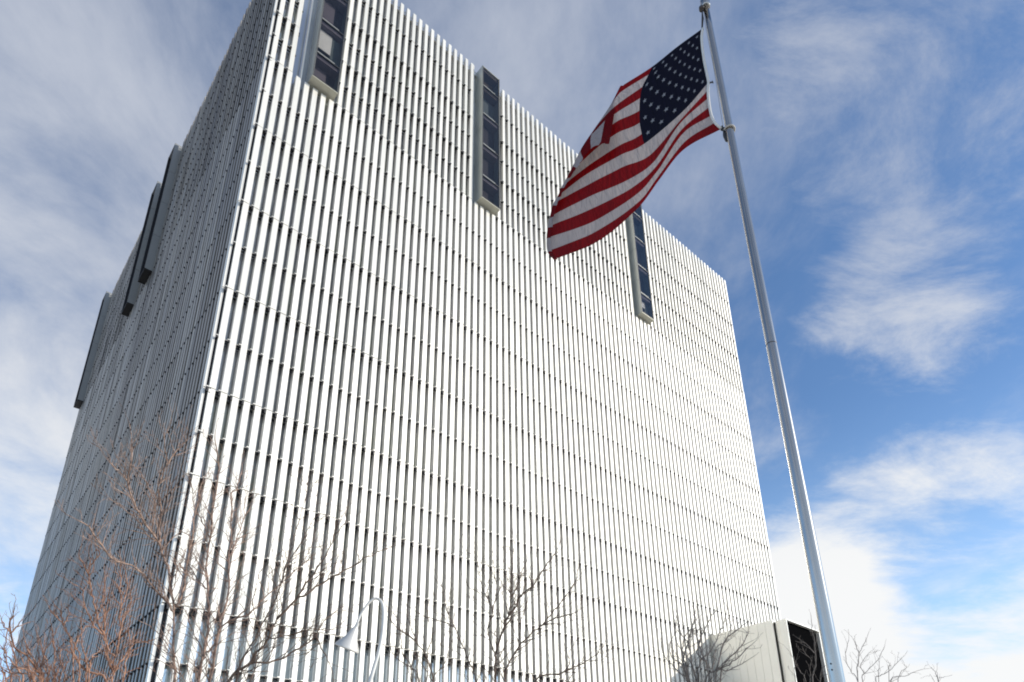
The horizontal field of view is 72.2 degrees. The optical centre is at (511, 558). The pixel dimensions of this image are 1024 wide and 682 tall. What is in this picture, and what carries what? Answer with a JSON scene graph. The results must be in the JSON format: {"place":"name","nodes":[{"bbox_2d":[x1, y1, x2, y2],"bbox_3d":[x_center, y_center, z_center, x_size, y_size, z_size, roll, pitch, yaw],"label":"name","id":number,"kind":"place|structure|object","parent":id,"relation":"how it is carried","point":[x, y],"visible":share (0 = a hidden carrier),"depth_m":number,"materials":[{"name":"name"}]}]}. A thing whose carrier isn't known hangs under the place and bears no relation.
{"place":"outdoors","nodes":[
{"label":"outdoors","id":0,"kind":"place"},
{"bbox_2d":[7,0,827,681],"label":"courthouse tower","id":1,"kind":"structure","parent":0,"point":[341,268],"depth_m":45.03,"materials":[{"name":"white metal"}]},
{"bbox_2d":[0,0,1023,681],"label":"sky","id":2,"kind":"structure","parent":0,"point":[880,143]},
{"label":"ground","id":3,"kind":"structure","parent":0,"visible":0},
{"bbox_2d":[0,618,57,681],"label":"bare tree","id":4,"kind":"object","parent":3,"relation":"on","point":[15,662],"visible":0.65,"depth_m":16.47,"materials":[{"name":"brown plant"}]},
{"bbox_2d":[0,594,84,681],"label":"bare tree","id":5,"kind":"object","parent":3,"relation":"on","point":[41,675],"visible":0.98,"depth_m":15.10,"materials":[{"name":"brown plant"}]},
{"bbox_2d":[40,590,128,681],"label":"bare tree","id":6,"kind":"object","parent":3,"relation":"on","point":[87,670],"visible":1,"depth_m":13.96,"materials":[{"name":"brown plant"}]},
{"bbox_2d":[56,523,167,681],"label":"bare tree","id":7,"kind":"object","parent":3,"relation":"on","point":[112,666],"visible":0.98,"depth_m":15.33,"materials":[{"name":"brown plant"}]},
{"bbox_2d":[54,395,334,681],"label":"bare tree","id":8,"kind":"object","parent":3,"relation":"on","point":[203,653],"visible":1,"depth_m":13.62,"materials":[{"name":"brown plant"}]},
{"bbox_2d":[202,454,406,681],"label":"bare tree","id":9,"kind":"object","parent":3,"relation":"on","point":[253,660],"visible":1,"depth_m":12.67,"materials":[{"name":"brown plant"}]},
{"bbox_2d":[335,597,384,681],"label":"street lamp","id":10,"kind":"object","parent":3,"relation":"on","point":[348,641],"visible":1,"depth_m":12.05,"materials":[{"name":"metal"}]},
{"bbox_2d":[378,583,458,681],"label":"bare tree","id":11,"kind":"object","parent":3,"relation":"on","point":[409,663],"visible":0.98,"depth_m":14.28,"materials":[{"name":"brown plant"}]},
{"bbox_2d":[386,526,626,681],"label":"bare tree","id":12,"kind":"object","parent":3,"relation":"on","point":[509,611],"visible":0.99,"depth_m":15.51,"materials":[{"name":"brown plant"}]},
{"bbox_2d":[650,587,761,681],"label":"bare tree","id":13,"kind":"object","parent":3,"relation":"on","point":[686,669],"visible":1,"depth_m":18.92,"materials":[{"name":"grey plant"}]},
{"bbox_2d":[699,0,845,681],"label":"flagpole","id":14,"kind":"object","parent":3,"relation":"on","point":[832,658],"visible":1,"depth_m":10.69,"materials":[{"name":"metal"}]},
{"bbox_2d":[547,27,721,259],"bbox_3d":[2.344,-8.230,14.053,3.515,5.016,0.539,-7,-23,15],"label":"flag","id":15,"kind":"object","parent":14,"relation":"attached to","point":[655,120],"visible":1,"depth_m":13.97,"materials":[{"name":"fabric"}]},
{"bbox_2d":[787,610,827,681],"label":"bare tree","id":16,"kind":"object","parent":3,"relation":"on","point":[808,656],"visible":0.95,"depth_m":20.48,"materials":[{"name":"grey plant"}]},
{"bbox_2d":[843,628,928,681],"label":"bare tree","id":17,"kind":"object","parent":3,"relation":"on","point":[874,652],"visible":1,"depth_m":21.61,"materials":[{"name":"grey plant"}]},
{"bbox_2d":[927,662,950,681],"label":"bare tree","id":18,"kind":"object","parent":3,"relation":"on","point":[937,674],"visible":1,"depth_m":22.43,"materials":[{"name":"grey plant"}]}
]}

